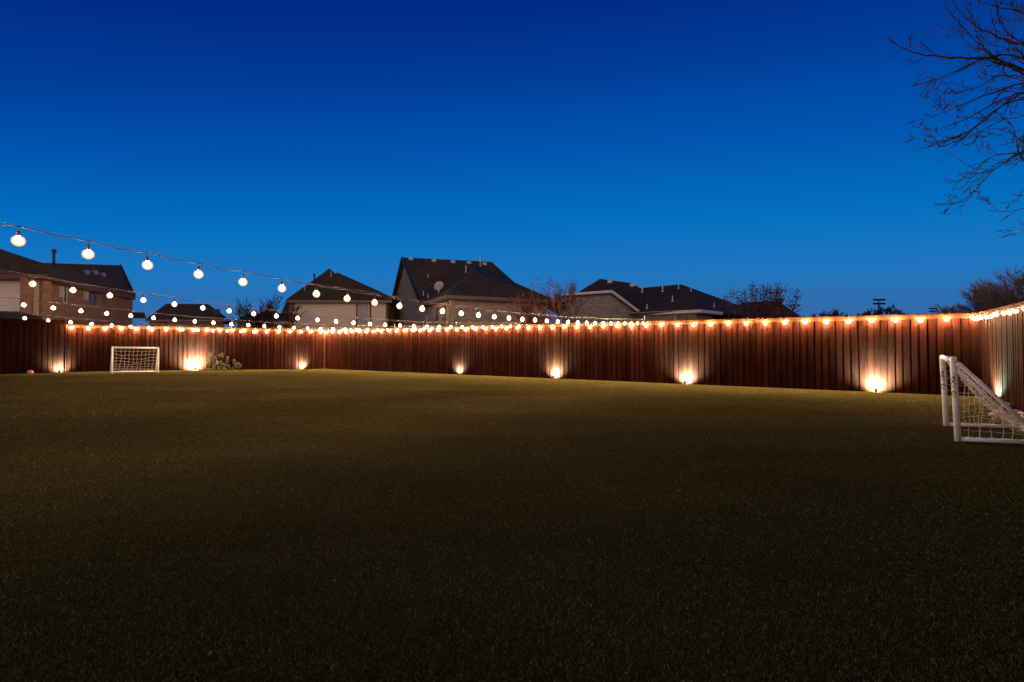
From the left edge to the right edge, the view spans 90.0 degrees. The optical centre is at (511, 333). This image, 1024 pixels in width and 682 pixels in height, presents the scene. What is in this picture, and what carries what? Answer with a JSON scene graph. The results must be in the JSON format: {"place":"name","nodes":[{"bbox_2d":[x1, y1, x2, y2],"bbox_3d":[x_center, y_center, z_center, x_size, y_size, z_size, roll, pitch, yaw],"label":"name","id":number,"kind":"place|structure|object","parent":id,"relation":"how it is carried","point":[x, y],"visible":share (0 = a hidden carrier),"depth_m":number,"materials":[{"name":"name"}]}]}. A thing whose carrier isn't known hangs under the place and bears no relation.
{"place":"outdoors","nodes":[
{"label":"outdoors","id":0,"kind":"place"},
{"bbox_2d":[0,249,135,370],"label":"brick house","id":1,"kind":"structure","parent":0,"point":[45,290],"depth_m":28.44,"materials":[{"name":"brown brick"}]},
{"bbox_2d":[59,286,64,296],"bbox_3d":[-24.764,-2.350,28.162,0.050,0.683,0.454,0,-1,-17],"label":"window","id":2,"kind":"structure","parent":1,"relation":"in","point":[60,287],"depth_m":28.14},
{"bbox_2d":[63,287,67,302],"bbox_3d":[-24.860,-2.215,28.480,0.050,1.023,0.387,0,-1,-17],"label":"window","id":3,"kind":"structure","parent":1,"relation":"in","point":[66,288],"depth_m":28.53,"materials":[{"name":"clear glass"}]},
{"bbox_2d":[84,291,88,299],"bbox_3d":[-25.509,-2.306,30.661,0.050,0.586,0.460,0,-1,-17],"label":"window","id":4,"kind":"structure","parent":1,"relation":"in","point":[86,293],"depth_m":30.69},
{"bbox_2d":[89,292,95,304],"bbox_3d":[-25.723,-2.210,31.377,0.050,0.807,0.782,0,-1,-17],"label":"window","id":5,"kind":"structure","parent":1,"relation":"in","point":[92,296],"depth_m":31.41,"materials":[{"name":"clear glass"}]},
{"bbox_2d":[132,304,234,326],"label":"house","id":6,"kind":"structure","parent":0,"point":[166,318],"depth_m":58.71,"materials":[{"name":"brown"}]},
{"bbox_2d":[234,309,288,328],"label":"house","id":7,"kind":"structure","parent":0,"point":[281,318],"depth_m":53.53,"materials":[{"name":"brown"}]},
{"bbox_2d":[282,268,398,328],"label":"house","id":8,"kind":"structure","parent":0,"point":[330,302],"depth_m":45.65,"materials":[{"name":"brown brick"}]},
{"bbox_2d":[358,303,368,323],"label":"window","id":9,"kind":"structure","parent":8,"relation":"in","point":[363,308],"depth_m":45.61,"materials":[{"name":"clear glass"}]},
{"bbox_2d":[0,369,1023,681],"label":"turf","id":10,"kind":"structure","parent":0,"point":[500,395],"depth_m":3.95,"materials":[{"name":"green plant"}]},
{"bbox_2d":[0,318,64,373],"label":"wood fence","id":11,"kind":"object","parent":10,"relation":"on","point":[34,345],"visible":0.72,"depth_m":21.85,"materials":[{"name":"brown wood"}]},
{"bbox_2d":[110,347,158,372],"bbox_3d":[-16.944,1.170,22.998,1.732,1.199,0.794,1,-2,-42],"label":"soccer goal","id":12,"kind":"object","parent":10,"relation":"on","point":[156,367],"visible":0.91,"depth_m":22.91,"materials":[{"name":"white plastic"}]},
{"bbox_2d":[206,353,241,370],"bbox_3d":[-14.763,1.452,26.227,1.618,0.926,0.471,1,-1,-27],"label":"prickly pear cactus","id":13,"kind":"object","parent":10,"relation":"on","point":[223,365],"visible":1,"depth_m":26.11,"materials":[{"name":"green plant"}]},
{"bbox_2d":[323,329,325,368],"bbox_3d":[-11.064,0.923,30.198,0.095,2.340,0.095,-1,-1,34],"label":"corner post","id":14,"kind":"object","parent":10,"relation":"on","point":[324,344],"visible":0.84,"depth_m":30.16,"materials":[{"name":"brown wood"}]},
{"bbox_2d":[939,354,1023,443],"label":"soccer goal","id":15,"kind":"object","parent":10,"relation":"on","point":[955,371],"visible":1,"depth_m":7.67,"materials":[{"name":"white plastic"}]},
{"bbox_2d":[989,413,1023,433],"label":"rock bed","id":16,"kind":"object","parent":10,"relation":"on","point":[1013,429],"visible":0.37,"depth_m":9.18,"materials":[{"name":"stone"}]},
{"bbox_2d":[993,416,1004,420],"bbox_3d":[9.248,1.613,9.711,0.198,0.121,0.141,0,-1,0],"label":"rock","id":17,"kind":"object","parent":16,"relation":"on","point":[999,418],"visible":0.49,"depth_m":9.67,"materials":[{"name":"beige stone"}]},
{"bbox_2d":[0,0,1023,327],"label":"sky","id":18,"kind":"structure","parent":0,"point":[711,147],"materials":[{"name":"blue"}]},
{"bbox_2d":[552,279,767,322],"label":"brick house","id":19,"kind":"structure","parent":0,"point":[611,300],"depth_m":31.77,"materials":[{"name":"grey"}]},
{"bbox_2d":[741,298,800,316],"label":"house","id":20,"kind":"structure","parent":0,"point":[787,311],"depth_m":52.64,"materials":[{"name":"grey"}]},
{"bbox_2d":[1000,403,1016,412],"bbox_3d":[10.539,1.589,10.884,0.295,0.242,0.280,0,-1,0],"label":"rock","id":21,"kind":"object","parent":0,"point":[1013,406],"visible":0.31,"depth_m":10.79,"materials":[{"name":"beige stone"}]},
{"label":"ground","id":22,"kind":"structure","parent":0,"visible":0},
{"bbox_2d":[65,324,323,371],"bbox_3d":[-15.385,0.886,26.433,11.633,2.436,0.137,1,-2,-42],"label":"wood fence","id":23,"kind":"object","parent":22,"relation":"on","point":[87,350],"visible":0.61,"depth_m":25.67,"materials":[{"name":"brown wood"}]},
{"bbox_2d":[70,326,320,332],"bbox_3d":[-15.350,-0.178,26.337,11.196,0.176,0.146,1,-2,-42],"label":"string light","id":24,"kind":"object","parent":23,"relation":"hanging from","point":[88,328],"visible":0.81,"depth_m":25.71,"materials":[{"name":"beige glass"}]},
{"bbox_2d":[227,294,303,328],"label":"bare tree","id":25,"kind":"object","parent":22,"relation":"on","point":[248,314],"visible":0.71,"depth_m":41.30,"materials":[{"name":"brown plant"}]},
{"bbox_2d":[392,256,562,326],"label":"brick house","id":26,"kind":"structure","parent":22,"relation":"on","point":[487,286],"depth_m":36.18,"materials":[{"name":"brown brick"}]},
{"bbox_2d":[435,308,438,325],"bbox_3d":[-5.070,-0.896,34.737,0.050,1.657,0.810,1,-1,-23],"label":"window","id":27,"kind":"structure","parent":26,"relation":"in","point":[436,309],"depth_m":34.75,"materials":[{"name":"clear glass"}]},
{"bbox_2d":[442,306,445,325],"bbox_3d":[-4.391,-0.930,33.125,0.050,1.657,0.910,1,-1,-23],"label":"window","id":28,"kind":"structure","parent":26,"relation":"in","point":[444,314],"depth_m":33.03,"materials":[{"name":"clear glass"}]},
{"bbox_2d":[521,306,532,323],"bbox_3d":[0.990,-0.893,34.164,0.916,1.827,0.050,1,-1,-28],"label":"window","id":29,"kind":"structure","parent":26,"relation":"in","point":[531,311],"depth_m":34.23,"materials":[{"name":"glass"}]},
{"bbox_2d":[509,276,590,323],"bbox_3d":[1.682,-0.321,24.447,3.809,4.799,3.041,0,-1,-16],"label":"leafy tree","id":30,"kind":"object","parent":22,"relation":"on","point":[559,300],"visible":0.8,"depth_m":24.45,"materials":[{"name":"red plant"}]},
{"bbox_2d":[325,312,982,396],"bbox_3d":[0.984,0.798,22.244,29.043,2.436,0.137,-1,-1,34],"label":"wood fence","id":31,"kind":"object","parent":22,"relation":"on","point":[888,354],"visible":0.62,"depth_m":18.29,"materials":[{"name":"brown wood"}]},
{"bbox_2d":[1,310,368,332],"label":"string light","id":32,"kind":"object","parent":31,"relation":"hanging from","point":[91,323],"visible":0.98,"depth_m":19.12,"materials":[{"name":"glass"}]},
{"bbox_2d":[3,295,433,330],"bbox_3d":[-8.318,-0.587,18.505,0.356,0.878,17.216,-1,-1,34],"label":"string light","id":33,"kind":"object","parent":31,"relation":"hanging from","point":[23,304],"visible":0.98,"depth_m":16.15,"materials":[{"name":"glass"}]},
{"bbox_2d":[0,269,527,327],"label":"string light","id":34,"kind":"object","parent":31,"relation":"hanging from","point":[32,283],"visible":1,"depth_m":12.34,"materials":[{"name":"glass"}]},
{"bbox_2d":[325,315,975,332],"bbox_3d":[0.957,-0.255,22.151,28.686,0.176,0.146,-1,-1,34],"label":"string light","id":35,"kind":"object","parent":31,"relation":"hanging from","point":[848,321],"visible":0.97,"depth_m":17.86,"materials":[{"name":"beige glass"}]},
{"bbox_2d":[720,279,803,318],"bbox_3d":[10.196,-0.131,20.615,2.965,4.272,2.696,1,-2,-40],"label":"leafy tree","id":36,"kind":"object","parent":22,"relation":"on","point":[777,310],"visible":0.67,"depth_m":20.61,"materials":[{"name":"brown plant"}]},
{"bbox_2d":[816,308,847,316],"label":"bare tree","id":37,"kind":"object","parent":22,"relation":"on","point":[835,313],"visible":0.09,"depth_m":83.92,"materials":[{"name":"black plant"}]},
{"bbox_2d":[846,305,903,315],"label":"bare tree","id":38,"kind":"object","parent":22,"relation":"on","point":[880,312],"visible":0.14,"depth_m":73.60,"materials":[{"name":"black plant"}]},
{"bbox_2d":[873,299,885,307],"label":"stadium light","id":39,"kind":"object","parent":22,"relation":"on","point":[878,303],"visible":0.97,"depth_m":149.88,"materials":[{"name":"black metal"}]},
{"bbox_2d":[891,303,904,314],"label":"bare tree","id":40,"kind":"object","parent":22,"relation":"on","point":[896,310],"visible":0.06,"depth_m":76.33,"materials":[{"name":"black plant"}]},
{"bbox_2d":[927,304,972,313],"bbox_3d":[33.724,-0.043,38.280,4.600,4.810,4.194,0,-1,0],"label":"bare tree","id":41,"kind":"object","parent":22,"relation":"on","point":[950,310],"visible":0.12,"depth_m":38.35,"materials":[{"name":"brown plant"}]},
{"bbox_2d":[886,0,1023,238],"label":"bare tree","id":42,"kind":"object","parent":22,"relation":"on","point":[1020,70],"visible":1,"depth_m":9.17,"materials":[{"name":"brown plant"}]},
{"bbox_2d":[953,265,1023,320],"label":"bare tree","id":43,"kind":"object","parent":22,"relation":"on","point":[983,299],"visible":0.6,"depth_m":33.33,"materials":[{"name":"brown plant"}]},
{"bbox_2d":[979,301,1023,411],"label":"wood fence","id":44,"kind":"object","parent":22,"relation":"on","point":[1003,355],"visible":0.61,"depth_m":12.05,"materials":[{"name":"brown wood"}]},
{"bbox_2d":[976,305,1023,320],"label":"string light","id":45,"kind":"object","parent":44,"relation":"hanging from","point":[1003,312],"visible":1,"depth_m":12.20,"materials":[{"name":"beige glass"}]},
{"bbox_2d":[993,270,1023,303],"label":"bare tree","id":46,"kind":"object","parent":22,"relation":"on","point":[1005,293],"visible":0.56,"depth_m":32.55,"materials":[{"name":"brown plant"}]},
{"bbox_3d":[5.082,0.631,19.597,0.072,2.660,0.068,0,-1,0],"label":"string light pole","id":47,"kind":"object","parent":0,"visible":0},
{"bbox_2d":[0,221,644,324],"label":"string light","id":48,"kind":"object","parent":47,"relation":"hanging from","point":[87,252],"visible":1,"depth_m":7.45,"materials":[{"name":"glass"}]}
]}

